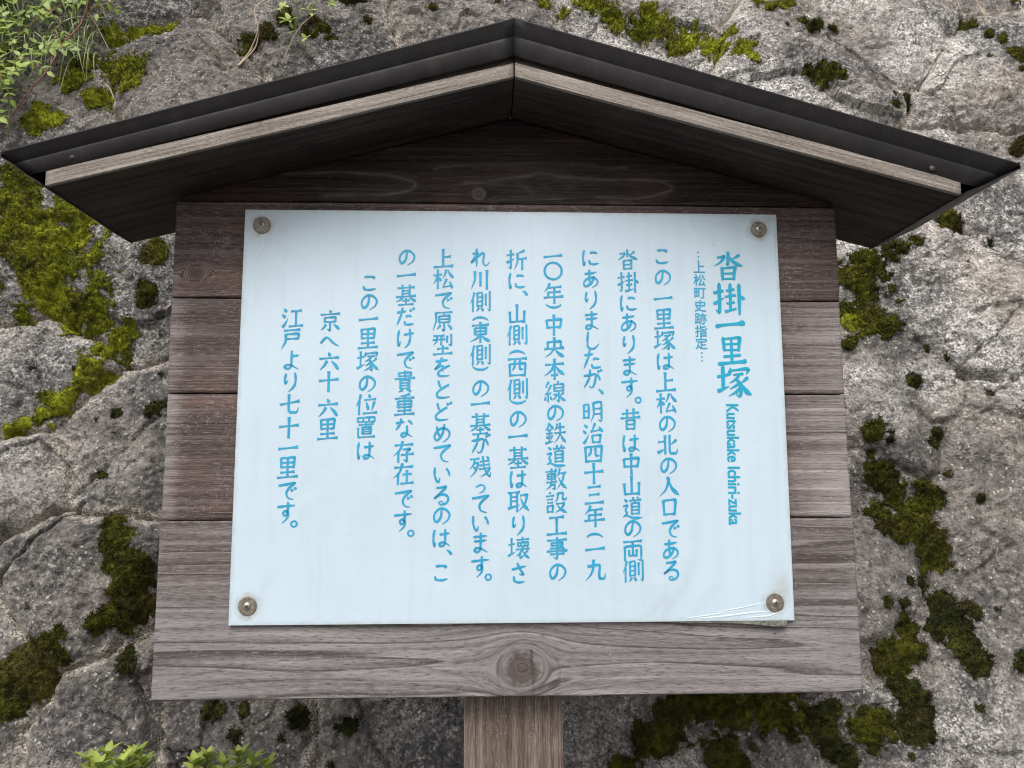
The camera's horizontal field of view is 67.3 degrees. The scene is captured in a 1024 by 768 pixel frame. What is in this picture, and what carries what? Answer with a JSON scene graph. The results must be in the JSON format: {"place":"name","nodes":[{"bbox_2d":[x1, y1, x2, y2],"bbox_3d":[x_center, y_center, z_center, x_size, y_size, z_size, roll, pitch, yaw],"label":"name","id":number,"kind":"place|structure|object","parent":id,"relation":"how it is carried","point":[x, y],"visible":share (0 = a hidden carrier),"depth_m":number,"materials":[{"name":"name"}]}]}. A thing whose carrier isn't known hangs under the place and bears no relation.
{"place":"outdoors","nodes":[
{"label":"outdoors","id":0,"kind":"place"},
{"label":"ground","id":1,"kind":"structure","parent":0,"visible":0},
{"bbox_2d":[0,18,1020,767],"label":"notice board","id":2,"kind":"object","parent":1,"relation":"on","point":[506,400],"visible":1,"depth_m":0.84,"materials":[{"name":"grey wood"}]},
{"bbox_2d":[0,0,1023,767],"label":"rock wall","id":3,"kind":"structure","parent":1,"relation":"on","point":[58,502],"depth_m":1.23,"materials":[{"name":"grey stone"}]},
{"bbox_2d":[0,623,73,722],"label":"moss patch","id":4,"kind":"object","parent":3,"relation":"on","point":[29,673],"visible":1,"depth_m":1.05,"materials":[{"name":"green plant"}]},
{"bbox_2d":[0,0,87,138],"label":"leafy weed","id":5,"kind":"object","parent":3,"relation":"on","point":[55,44],"visible":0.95,"depth_m":1.41,"materials":[{"name":"green plant"}]},
{"bbox_2d":[2,0,88,127],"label":"vine","id":6,"kind":"object","parent":3,"relation":"attached to","point":[70,35],"visible":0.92,"depth_m":1.39,"materials":[{"name":"plant"}]},
{"bbox_2d":[0,0,120,107],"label":"leafy weed","id":7,"kind":"object","parent":3,"relation":"on","point":[31,63],"visible":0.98,"depth_m":1.40,"materials":[{"name":"green plant"}]},
{"bbox_2d":[0,161,140,441],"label":"moss patch","id":8,"kind":"object","parent":3,"relation":"on","point":[31,235],"visible":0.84,"depth_m":1.27,"materials":[{"name":"green plant"}]},
{"bbox_2d":[0,0,141,96],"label":"grass tuft","id":9,"kind":"object","parent":3,"relation":"on","point":[35,22],"visible":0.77,"depth_m":1.44,"materials":[{"name":"green plant"}]},
{"bbox_2d":[53,0,110,52],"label":"vine","id":10,"kind":"object","parent":3,"relation":"on","point":[81,16],"visible":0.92,"depth_m":1.46,"materials":[{"name":"brown plant"}]},
{"bbox_2d":[0,0,179,136],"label":"moss patch","id":11,"kind":"object","parent":3,"relation":"on","point":[130,70],"visible":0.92,"depth_m":1.42,"materials":[{"name":"green plant"}]},
{"bbox_2d":[93,0,122,7],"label":"sprig","id":12,"kind":"object","parent":3,"relation":"attached to","point":[97,2],"visible":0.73,"depth_m":1.48,"materials":[{"name":"green plant"}]},
{"bbox_2d":[76,740,158,767],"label":"shrub","id":13,"kind":"object","parent":3,"relation":"on","point":[95,759],"visible":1,"depth_m":0.90,"materials":[{"name":"green plant"}]},
{"bbox_2d":[81,503,157,638],"bbox_3d":[-0.544,0.268,1.097,0.120,0.192,0.100,0,-7,-2],"label":"moss patch","id":14,"kind":"object","parent":3,"relation":"on","point":[132,603],"visible":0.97,"depth_m":1.07,"materials":[{"name":"green plant"}]},
{"bbox_2d":[133,236,173,317],"bbox_3d":[-0.593,-0.180,1.264,0.072,0.148,0.043,0,-7,-2],"label":"moss patch","id":15,"kind":"object","parent":3,"relation":"on","point":[154,251],"visible":0.99,"depth_m":1.27,"materials":[{"name":"green plant"}]},
{"bbox_2d":[196,32,225,68],"bbox_3d":[-0.571,-0.630,1.450,0.073,0.087,0.009,-2,-7,18],"label":"twig","id":16,"kind":"object","parent":3,"relation":"on","point":[211,47],"visible":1,"depth_m":1.45,"materials":[{"name":"wood"}]},
{"bbox_2d":[183,742,275,767],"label":"shrub","id":17,"kind":"object","parent":3,"relation":"on","point":[196,760],"visible":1,"depth_m":0.92,"materials":[{"name":"green plant"}]},
{"bbox_2d":[237,0,265,66],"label":"twig","id":18,"kind":"object","parent":3,"relation":"on","point":[242,61],"visible":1,"depth_m":1.46,"materials":[{"name":"beige wood"}]},
{"bbox_2d":[278,1,304,29],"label":"sprig","id":19,"kind":"object","parent":3,"relation":"attached to","point":[281,6],"visible":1,"depth_m":1.47,"materials":[{"name":"green plant"}]},
{"bbox_2d":[288,22,309,48],"bbox_3d":[-0.400,-0.664,1.460,0.051,0.050,0.025,-4,-8,27],"label":"sprig","id":20,"kind":"object","parent":3,"relation":"attached to","point":[303,35],"visible":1,"depth_m":1.46,"materials":[{"name":"green plant"}]},
{"bbox_2d":[284,0,334,58],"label":"stalk","id":21,"kind":"object","parent":3,"relation":"on","point":[300,26],"visible":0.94,"depth_m":1.45,"materials":[{"name":"brown plant"}]},
{"bbox_2d":[302,0,336,15],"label":"sprig","id":22,"kind":"object","parent":3,"relation":"attached to","point":[331,2],"visible":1,"depth_m":1.45,"materials":[{"name":"green plant"}]},
{"bbox_2d":[233,0,438,60],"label":"moss patch","id":23,"kind":"object","parent":3,"relation":"on","point":[266,33],"visible":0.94,"depth_m":1.49,"materials":[{"name":"green plant"}]},
{"bbox_2d":[24,0,1023,767],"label":"moss","id":24,"kind":"object","parent":3,"relation":"on","point":[212,710],"visible":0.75,"depth_m":1.06,"materials":[{"name":"green plant"}]},
{"bbox_2d":[537,0,800,66],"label":"moss patch","id":25,"kind":"object","parent":3,"relation":"on","point":[649,26],"visible":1,"depth_m":1.54,"materials":[{"name":"green plant"}]},
{"bbox_2d":[603,693,812,767],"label":"moss patch","id":26,"kind":"object","parent":3,"relation":"on","point":[673,714],"visible":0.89,"depth_m":1.06,"materials":[{"name":"green plant"}]},
{"bbox_2d":[696,732,754,767],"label":"moss patch","id":27,"kind":"object","parent":3,"relation":"on","point":[720,752],"visible":1,"depth_m":1.04,"materials":[{"name":"green plant"}]},
{"bbox_2d":[792,15,838,36],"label":"moss patch","id":28,"kind":"object","parent":3,"relation":"on","point":[814,24],"visible":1,"depth_m":1.51,"materials":[{"name":"green plant"}]},
{"bbox_2d":[797,56,852,91],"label":"moss patch","id":29,"kind":"object","parent":3,"relation":"on","point":[820,74],"visible":1,"depth_m":1.46,"materials":[{"name":"green plant"}]},
{"bbox_2d":[799,694,862,767],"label":"moss patch","id":30,"kind":"object","parent":3,"relation":"on","point":[835,748],"visible":0.99,"depth_m":1.06,"materials":[{"name":"green plant"}]},
{"bbox_2d":[840,308,865,335],"bbox_3d":[0.586,-0.107,1.312,0.064,0.057,0.033,0,-7,-2],"label":"moss cushion","id":31,"kind":"object","parent":3,"relation":"on","point":[848,322],"visible":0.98,"depth_m":1.31,"materials":[{"name":"green plant"}]},
{"bbox_2d":[840,696,903,759],"bbox_3d":[0.499,0.473,1.059,0.094,0.079,0.037,0,-7,-2],"label":"moss patch","id":32,"kind":"object","parent":3,"relation":"on","point":[872,728],"visible":1,"depth_m":1.06,"materials":[{"name":"green plant"}]},
{"bbox_2d":[837,240,919,350],"bbox_3d":[0.609,-0.159,1.326,0.179,0.226,0.083,0,-7,-2],"label":"moss patch","id":33,"kind":"object","parent":3,"relation":"on","point":[861,272],"visible":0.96,"depth_m":1.33,"materials":[{"name":"green plant"}]},
{"bbox_2d":[866,632,929,682],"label":"moss patch","id":34,"kind":"object","parent":3,"relation":"on","point":[892,654],"visible":1,"depth_m":1.09,"materials":[{"name":"green plant"}]},
{"bbox_2d":[852,413,959,577],"bbox_3d":[0.611,0.169,1.202,0.157,0.260,0.067,0,-7,-2],"label":"moss patch","id":35,"kind":"object","parent":3,"relation":"on","point":[923,533],"visible":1,"depth_m":1.20,"materials":[{"name":"green plant"}]},
{"bbox_2d":[893,610,924,642],"bbox_3d":[0.575,0.353,1.117,0.042,0.058,0.029,0,-7,-2],"label":"moss cushion","id":36,"kind":"object","parent":3,"relation":"on","point":[907,629],"visible":1,"depth_m":1.12,"materials":[{"name":"green plant"}]},
{"bbox_2d":[883,668,942,750],"bbox_3d":[0.556,0.455,1.073,0.081,0.110,0.045,-1,-7,9],"label":"moss patch","id":37,"kind":"object","parent":3,"relation":"on","point":[914,721],"visible":1,"depth_m":1.07,"materials":[{"name":"green plant"}]},
{"bbox_2d":[904,371,923,389],"bbox_3d":[0.664,-0.005,1.267,0.041,0.037,0.028,0,-7,-2],"label":"moss cushion","id":38,"kind":"object","parent":3,"relation":"on","point":[914,380],"visible":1,"depth_m":1.26,"materials":[{"name":"green plant"}]},
{"bbox_2d":[891,207,964,254],"bbox_3d":[0.742,-0.275,1.376,0.172,0.112,0.040,2,-7,-20],"label":"moss patch","id":39,"kind":"object","parent":3,"relation":"on","point":[950,218],"visible":0.94,"depth_m":1.39,"materials":[{"name":"green plant"}]},
{"bbox_2d":[924,426,945,450],"bbox_3d":[0.684,0.089,1.233,0.048,0.048,0.021,4,-8,-30],"label":"moss cushion","id":40,"kind":"object","parent":3,"relation":"on","point":[938,433],"visible":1,"depth_m":1.23,"materials":[{"name":"green plant"}]},
{"bbox_2d":[922,589,1001,689],"bbox_3d":[0.648,0.366,1.114,0.101,0.135,0.070,-3,-8,23],"label":"moss patch","id":41,"kind":"object","parent":3,"relation":"on","point":[945,619],"visible":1,"depth_m":1.11,"materials":[{"name":"green plant"}]},
{"bbox_2d":[976,0,988,22],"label":"stalk","id":42,"kind":"object","parent":3,"relation":"on","point":[981,8],"visible":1,"depth_m":1.57,"materials":[{"name":"beige plant"}]},
{"bbox_2d":[956,0,1023,71],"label":"moss patch","id":43,"kind":"object","parent":3,"relation":"on","point":[1015,51],"visible":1,"depth_m":1.54,"materials":[{"name":"green plant"}]},
{"bbox_2d":[1008,133,1023,157],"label":"moss patch","id":44,"kind":"object","parent":3,"relation":"on","point":[1016,148],"visible":1,"depth_m":1.45,"materials":[{"name":"green plant"}]}
]}

